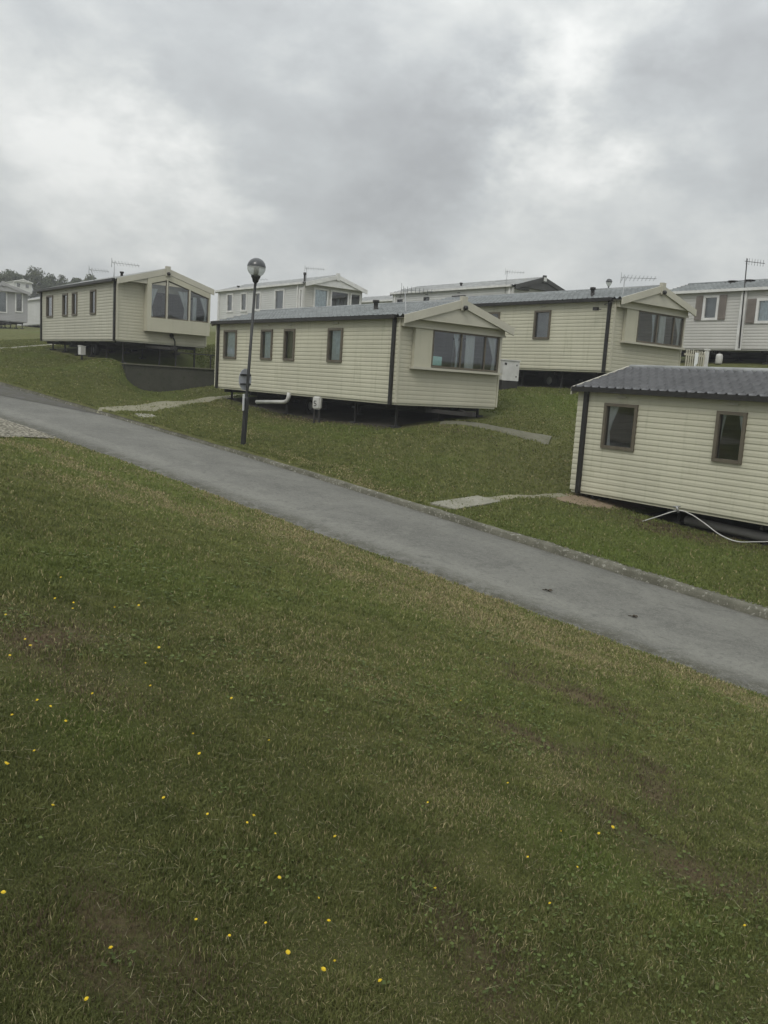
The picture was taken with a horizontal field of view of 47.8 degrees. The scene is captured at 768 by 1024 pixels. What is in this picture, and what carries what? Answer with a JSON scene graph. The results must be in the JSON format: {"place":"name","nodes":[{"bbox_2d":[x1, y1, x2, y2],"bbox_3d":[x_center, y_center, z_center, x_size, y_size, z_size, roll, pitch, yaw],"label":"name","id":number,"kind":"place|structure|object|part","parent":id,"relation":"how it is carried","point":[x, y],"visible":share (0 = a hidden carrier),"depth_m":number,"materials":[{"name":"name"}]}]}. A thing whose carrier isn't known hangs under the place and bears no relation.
{"place":"outdoors","nodes":[
{"label":"outdoors","id":0,"kind":"place"},
{"bbox_2d":[0,344,56,348],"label":"path","id":1,"kind":"structure","parent":0,"point":[27,346],"depth_m":40.80,"materials":[{"name":"concrete"}]},
{"bbox_2d":[97,394,242,413],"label":"path","id":2,"kind":"structure","parent":0,"point":[155,404],"depth_m":25.71,"materials":[{"name":"grey concrete"}]},
{"bbox_2d":[0,324,767,1023],"bbox_3d":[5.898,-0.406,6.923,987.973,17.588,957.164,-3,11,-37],"label":"ground","id":3,"kind":"structure","parent":0,"point":[130,358],"depth_m":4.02,"materials":[{"name":"green plant"}]},
{"bbox_2d":[0,271,14,281],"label":"tree","id":4,"kind":"object","parent":3,"relation":"on","point":[5,277],"visible":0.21,"depth_m":133.05,"materials":[{"name":"green plant"}]},
{"bbox_2d":[1,269,23,281],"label":"tree","id":5,"kind":"object","parent":3,"relation":"on","point":[16,276],"visible":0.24,"depth_m":135.67,"materials":[{"name":"green plant"}]},
{"bbox_2d":[0,281,30,328],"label":"static caravan","id":6,"kind":"object","parent":3,"relation":"on","point":[14,305],"visible":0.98,"depth_m":64.82,"materials":[{"name":"grey plastic"}]},
{"bbox_2d":[0,291,6,312],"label":"window","id":7,"kind":"structure","parent":6,"relation":"in","point":[3,294],"depth_m":64.47,"materials":[{"name":"white glass"}]},
{"bbox_2d":[15,293,22,312],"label":"window","id":8,"kind":"structure","parent":6,"relation":"in","point":[18,296],"depth_m":65.14,"materials":[{"name":"grey glass"}]},
{"bbox_2d":[5,279,32,293],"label":"static caravan","id":9,"kind":"object","parent":3,"relation":"on","point":[24,284],"visible":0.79,"depth_m":121.43,"materials":[{"name":"white plastic"}]},
{"bbox_2d":[17,297,39,327],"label":"static caravan","id":10,"kind":"object","parent":3,"relation":"on","point":[33,312],"visible":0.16,"depth_m":76.30,"materials":[{"name":"white plastic"}]},
{"bbox_2d":[0,418,60,438],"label":"gravel","id":11,"kind":"structure","parent":3,"relation":"on","point":[9,428],"depth_m":17.34,"materials":[{"name":"grey gravel"}]},
{"bbox_2d":[21,266,45,298],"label":"tree","id":12,"kind":"object","parent":3,"relation":"on","point":[33,276],"visible":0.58,"depth_m":135.14,"materials":[{"name":"green plant"}]},
{"bbox_2d":[35,273,61,294],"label":"tree","id":13,"kind":"object","parent":3,"relation":"on","point":[47,283],"visible":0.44,"depth_m":135.64,"materials":[{"name":"green plant"}]},
{"bbox_2d":[51,274,68,285],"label":"tree","id":14,"kind":"object","parent":3,"relation":"on","point":[62,278],"visible":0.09,"depth_m":138.33,"materials":[{"name":"green plant"}]},
{"bbox_2d":[65,277,81,284],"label":"tree","id":15,"kind":"object","parent":3,"relation":"on","point":[76,280],"visible":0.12,"depth_m":137.20,"materials":[{"name":"green plant"}]},
{"bbox_2d":[78,345,85,359],"bbox_3d":[-11.970,-6.219,34.325,0.210,0.752,0.360,-3,11,-37],"label":"meter box","id":16,"kind":"object","parent":3,"relation":"on","point":[81,350],"visible":0.91,"depth_m":34.20,"materials":[{"name":"white plastic"}]},
{"bbox_2d":[80,274,96,281],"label":"tree","id":17,"kind":"object","parent":3,"relation":"on","point":[89,277],"visible":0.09,"depth_m":137.90,"materials":[{"name":"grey plant"}]},
{"bbox_2d":[135,413,156,417],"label":"path slab","id":18,"kind":"structure","parent":3,"relation":"on","point":[151,415],"depth_m":21.83,"materials":[{"name":"concrete"}]},
{"bbox_2d":[121,363,214,391],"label":"retaining wall","id":19,"kind":"structure","parent":3,"relation":"on","point":[156,378],"depth_m":32.64,"materials":[{"name":"concrete"}]},
{"bbox_2d":[174,352,214,367],"bbox_3d":[-6.719,-5.840,33.799,3.100,0.590,0.040,-3,11,-37],"label":"handrail","id":20,"kind":"object","parent":19,"relation":"on","point":[193,353],"visible":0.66,"depth_m":33.26,"materials":[{"name":"metal"}]},
{"bbox_2d":[241,258,265,444],"bbox_3d":[-2.923,-3.360,18.856,0.401,4.221,0.401,-1,11,-38],"label":"street lamp","id":21,"kind":"object","parent":3,"relation":"on","point":[256,264],"visible":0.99,"depth_m":18.78,"materials":[{"name":"black metal"}]},
{"bbox_2d":[242,394,244,410],"bbox_3d":[-3.056,-2.394,18.904,0.016,0.360,0.174,4,9,5],"label":"notice plate","id":22,"kind":"object","parent":21,"relation":"attached to","point":[243,402],"visible":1,"depth_m":18.87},
{"bbox_2d":[239,369,250,389],"bbox_3d":[-3.031,-2.899,18.971,0.028,0.470,0.470,8,9,25],"label":"road sign","id":23,"kind":"object","parent":21,"relation":"attached to","point":[242,378],"visible":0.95,"depth_m":18.91,"materials":[{"name":"white metal"}]},
{"bbox_2d":[245,411,247,424],"bbox_3d":[-3.018,-2.060,19.004,0.060,0.300,0.008,-1,11,-38],"label":"inspection door","id":24,"kind":"structure","parent":21,"relation":"in","point":[246,414],"depth_m":19.00,"materials":[{"name":"black paint"}]},
{"bbox_2d":[215,267,367,319],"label":"static caravan","id":25,"kind":"object","parent":3,"relation":"on","point":[337,289],"visible":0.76,"depth_m":46.12,"materials":[{"name":"white plastic"}]},
{"bbox_2d":[226,293,233,312],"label":"window","id":26,"kind":"structure","parent":25,"relation":"in","point":[229,296],"depth_m":50.54,"materials":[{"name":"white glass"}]},
{"bbox_2d":[240,292,247,311],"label":"window","id":27,"kind":"structure","parent":25,"relation":"in","point":[243,295],"depth_m":49.20,"materials":[{"name":"white glass"}]},
{"bbox_2d":[255,291,260,310],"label":"window","id":28,"kind":"structure","parent":25,"relation":"in","point":[257,302],"depth_m":47.88,"materials":[{"name":"white glass"}]},
{"bbox_2d":[273,288,284,308],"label":"window","id":29,"kind":"structure","parent":25,"relation":"in","point":[279,294],"depth_m":46.18,"materials":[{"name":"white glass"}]},
{"bbox_2d":[298,287,302,307],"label":"window","id":30,"kind":"structure","parent":25,"relation":"in","point":[300,305],"depth_m":44.22,"materials":[{"name":"white glass"}]},
{"bbox_2d":[313,287,328,306],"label":"window","id":31,"kind":"structure","parent":25,"relation":"in","point":[321,296],"depth_m":44.68,"materials":[{"name":"blue glass"}]},
{"bbox_2d":[330,290,349,305],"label":"window","id":32,"kind":"structure","parent":25,"relation":"in","point":[331,291],"depth_m":45.20,"materials":[{"name":"white plastic"}]},
{"bbox_2d":[335,297,345,305],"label":"window","id":33,"kind":"structure","parent":25,"relation":"in","point":[339,300],"depth_m":47.65,"materials":[{"name":"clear glass"}]},
{"bbox_2d":[350,292,360,304],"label":"window","id":34,"kind":"structure","parent":25,"relation":"in","point":[359,301],"depth_m":45.85,"materials":[{"name":"white plastic"}]},
{"bbox_2d":[312,396,321,422],"bbox_3d":[-1.869,-2.789,24.136,0.240,0.860,0.176,7,9,20],"label":"hookup post","id":35,"kind":"object","parent":3,"relation":"on","point":[317,402],"visible":0.94,"depth_m":24.05,"materials":[{"name":"white plastic"}]},
{"bbox_2d":[227,396,465,429],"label":"soil","id":36,"kind":"structure","parent":3,"relation":"on","point":[376,417],"depth_m":26.23,"materials":[{"name":"black soil"}]},
{"bbox_2d":[210,283,514,427],"bbox_3d":[-1.055,-4.669,26.576,3.930,3.789,11.240,-3,11,-37],"label":"static caravan","id":37,"kind":"object","parent":3,"relation":"on","point":[438,357],"visible":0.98,"depth_m":23.72,"materials":[{"name":"beige"}]},
{"bbox_2d":[223,330,236,358],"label":"window","id":38,"kind":"structure","parent":37,"relation":"in","point":[230,353],"depth_m":29.05,"materials":[{"name":"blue glass"}]},
{"bbox_2d":[260,329,272,359],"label":"window","id":39,"kind":"structure","parent":37,"relation":"in","point":[266,339],"depth_m":27.15,"materials":[{"name":"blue glass"}]},
{"bbox_2d":[282,329,295,360],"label":"window","id":40,"kind":"structure","parent":37,"relation":"in","point":[292,332],"depth_m":26.10,"materials":[{"name":"brown glass"}]},
{"bbox_2d":[326,328,343,362],"bbox_3d":[-1.323,-4.625,24.051,0.153,0.930,0.720,-3,11,-37],"label":"window","id":41,"kind":"structure","parent":37,"relation":"in","point":[335,342],"depth_m":24.17,"materials":[{"name":"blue glass"}]},
{"bbox_2d":[451,338,465,367],"bbox_3d":[2.272,-4.563,25.118,0.152,0.930,0.830,-3,11,-37],"label":"curtain","id":42,"kind":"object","parent":37,"relation":"in","point":[453,357],"depth_m":25.26,"materials":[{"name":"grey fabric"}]},
{"bbox_2d":[431,330,500,372],"bbox_3d":[2.161,-4.274,23.079,2.420,0.970,0.123,-3,11,-37],"label":"window","id":43,"kind":"structure","parent":37,"relation":"in","point":[470,340],"depth_m":23.24,"materials":[{"name":"glass"}]},
{"bbox_2d":[362,295,392,303],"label":"static caravan","id":44,"kind":"object","parent":3,"relation":"on","point":[381,299],"visible":0.1,"depth_m":59.35,"materials":[{"name":"white"}]},
{"bbox_2d":[0,382,767,619],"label":"kerb","id":45,"kind":"structure","parent":3,"relation":"on","point":[750,608],"depth_m":14.15,"materials":[{"name":"concrete"}]},
{"bbox_2d":[428,495,499,509],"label":"path slab","id":46,"kind":"structure","parent":3,"relation":"on","point":[471,501],"depth_m":15.96,"materials":[{"name":"concrete"}]},
{"bbox_2d":[390,268,563,302],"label":"static caravan","id":47,"kind":"object","parent":3,"relation":"on","point":[524,285],"visible":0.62,"depth_m":44.43,"materials":[{"name":"white"}]},
{"bbox_2d":[498,359,520,389],"bbox_3d":[3.830,-4.247,27.377,0.691,1.113,0.581,-1,10,-30],"label":"utility cabinet","id":48,"kind":"object","parent":3,"relation":"on","point":[509,376],"visible":0.56,"depth_m":27.11,"materials":[{"name":"grey plastic"}]},
{"bbox_3d":[3.625,-4.436,27.083,0.030,0.581,0.252,-1,10,-30],"label":"door","id":49,"kind":"part","parent":48,"relation":"part of","materials":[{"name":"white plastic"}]},
{"bbox_2d":[517,377,582,388],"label":"soil","id":50,"kind":"structure","parent":3,"relation":"on","point":[538,382],"depth_m":30.89,"materials":[{"name":"black soil"}]},
{"bbox_2d":[439,272,696,387],"bbox_3d":[5.604,-6.203,30.903,4.100,3.783,10.860,-3,11,-37],"label":"static caravan","id":51,"kind":"object","parent":3,"relation":"on","point":[583,335],"visible":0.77,"depth_m":27.87,"materials":[{"name":"beige"}]},
{"bbox_2d":[488,312,499,318],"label":"window","id":52,"kind":"structure","parent":51,"relation":"in","point":[497,314],"depth_m":30.34,"materials":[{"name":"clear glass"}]},
{"bbox_2d":[532,310,551,338],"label":"window","id":53,"kind":"structure","parent":51,"relation":"in","point":[544,318],"depth_m":28.75,"materials":[{"name":"grey glass"}]},
{"bbox_2d":[636,310,683,347],"bbox_3d":[8.771,-5.821,27.609,2.420,0.970,0.123,-3,11,-37],"label":"window","id":54,"kind":"structure","parent":51,"relation":"in","point":[662,323],"depth_m":27.78,"materials":[{"name":"clear glass"}]},
{"bbox_2d":[557,492,652,509],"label":"bare earth","id":55,"kind":"structure","parent":3,"relation":"on","point":[610,502],"depth_m":18.25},
{"bbox_2d":[570,365,767,545],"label":"static caravan","id":56,"kind":"object","parent":3,"relation":"on","point":[692,439],"visible":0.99,"depth_m":16.87,"materials":[{"name":"beige"}]},
{"bbox_2d":[600,403,638,451],"bbox_3d":[4.824,-1.735,17.657,0.152,0.930,0.820,-3,11,-37],"label":"window","id":57,"kind":"structure","parent":56,"relation":"in","point":[610,409],"depth_m":17.85,"materials":[{"name":"clear glass"}]},
{"bbox_2d":[711,411,747,464],"bbox_3d":[6.305,-1.357,15.749,0.152,0.930,0.590,-3,11,-37],"label":"window","id":58,"kind":"structure","parent":56,"relation":"in","point":[721,415],"depth_m":15.81,"materials":[{"name":"clear glass"}]},
{"bbox_2d":[684,349,710,366],"bbox_3d":[10.440,-4.867,29.060,1.320,1.270,0.150,-3,11,-37],"label":"picket fence","id":59,"kind":"object","parent":3,"relation":"on","point":[705,356],"visible":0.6,"depth_m":29.12,"materials":[{"name":"beige paint"}]},
{"bbox_2d":[694,353,698,365],"bbox_3d":[10.432,-5.083,28.972,0.180,0.478,0.031,-3,11,-37],"label":"towel","id":60,"kind":"object","parent":59,"relation":"hanging from","point":[696,359],"visible":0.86,"depth_m":28.97,"materials":[{"name":"white fabric"}]},
{"bbox_2d":[645,506,767,542],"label":"hose","id":61,"kind":"object","parent":3,"relation":"on","point":[677,509],"visible":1,"depth_m":16.07,"materials":[{"name":"white plastic"}]},
{"bbox_2d":[646,510,767,544],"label":"soil","id":62,"kind":"structure","parent":3,"relation":"on","point":[668,517],"depth_m":17.39,"materials":[{"name":"black soil"}]},
{"bbox_2d":[684,516,767,542],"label":"drain pipe","id":63,"kind":"object","parent":62,"relation":"on","point":[734,530],"visible":0.95,"depth_m":16.15,"materials":[{"name":"grey plastic"}]},
{"bbox_2d":[669,258,767,364],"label":"static caravan","id":64,"kind":"object","parent":3,"relation":"on","point":[729,320],"visible":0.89,"depth_m":32.63,"materials":[{"name":"white plastic"}]},
{"bbox_2d":[701,295,719,320],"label":"window","id":65,"kind":"structure","parent":64,"relation":"in","point":[710,307],"depth_m":33.10,"materials":[{"name":"clear glass"}]},
{"bbox_2d":[754,298,767,323],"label":"window","id":66,"kind":"structure","parent":64,"relation":"in","point":[761,314],"depth_m":31.44,"materials":[{"name":"clear glass"}]},
{"bbox_2d":[715,352,722,363],"bbox_3d":[12.213,-5.603,31.566,0.247,0.412,0.243,-3,11,-37],"label":"gas bottle","id":67,"kind":"object","parent":3,"relation":"on","point":[719,358],"visible":1,"depth_m":31.48,"materials":[{"name":"white metal"}]},
{"bbox_2d":[0,396,767,695],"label":"road","id":68,"kind":"structure","parent":0,"point":[723,643],"depth_m":12.92,"materials":[{"name":"grey asphalt"}]},
{"bbox_2d":[0,385,101,414],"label":"road patch","id":69,"kind":"object","parent":68,"relation":"on","point":[5,391],"visible":1,"depth_m":22.98,"materials":[{"name":"grey asphalt"}]},
{"bbox_2d":[0,0,767,320],"label":"sky","id":70,"kind":"structure","parent":0,"point":[380,145],"materials":[{"name":"grey"}]},
{"bbox_2d":[440,421,551,443],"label":"path","id":71,"kind":"structure","parent":0,"point":[542,438],"depth_m":22.13,"materials":[{"name":"concrete"}]},
{"bbox_2d":[486,493,567,500],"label":"path","id":72,"kind":"structure","parent":0,"point":[554,495],"depth_m":17.43,"materials":[{"name":"grey concrete"}]},
{"bbox_3d":[-11.153,-5.968,37.111,3.900,0.620,10.317,-3,11,-37],"label":"caravan pad","id":73,"kind":"object","parent":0,"visible":0},
{"bbox_2d":[36,261,214,368],"bbox_3d":[-11.020,-7.940,36.265,3.951,4.132,10.590,-3,11,-37],"label":"static caravan","id":74,"kind":"object","parent":73,"relation":"on","point":[166,308],"visible":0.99,"depth_m":33.29,"materials":[{"name":"beige plastic"}]},
{"bbox_2d":[46,295,52,317],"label":"window","id":75,"kind":"structure","parent":74,"relation":"in","point":[51,296],"depth_m":38.30,"materials":[{"name":"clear glass"}]},
{"bbox_2d":[62,293,67,315],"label":"window","id":76,"kind":"structure","parent":74,"relation":"in","point":[66,294],"depth_m":36.51,"materials":[{"name":"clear glass"}]},
{"bbox_2d":[71,292,77,315],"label":"window","id":77,"kind":"structure","parent":74,"relation":"in","point":[73,293],"depth_m":35.58,"materials":[{"name":"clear glass"}]},
{"bbox_2d":[89,289,96,314],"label":"window","id":78,"kind":"structure","parent":74,"relation":"in","point":[91,291],"depth_m":33.89,"materials":[{"name":"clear glass"}]},
{"bbox_2d":[151,280,166,318],"bbox_3d":[-8.446,-7.968,32.372,0.655,1.434,0.103,-3,11,-37],"label":"window","id":79,"kind":"structure","parent":74,"relation":"in","point":[154,291],"depth_m":32.35,"materials":[{"name":"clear glass"}]},
{"bbox_2d":[168,281,188,320],"bbox_3d":[-7.821,-8.001,32.850,0.890,1.433,0.103,-3,11,-37],"label":"window","id":80,"kind":"structure","parent":74,"relation":"in","point":[184,296],"depth_m":33.05,"materials":[{"name":"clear glass"}]},
{"bbox_2d":[190,298,192,319],"bbox_3d":[-7.865,-8.147,35.028,0.152,0.930,0.830,-3,11,-37],"label":"curtain","id":81,"kind":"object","parent":74,"relation":"in","point":[191,298],"depth_m":34.71,"materials":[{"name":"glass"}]},
{"bbox_2d":[190,291,208,322],"bbox_3d":[-7.143,-7.908,33.395,0.800,1.171,0.103,-3,11,-37],"label":"window","id":82,"kind":"structure","parent":74,"relation":"in","point":[205,302],"depth_m":33.45,"materials":[{"name":"glass"}]}
]}

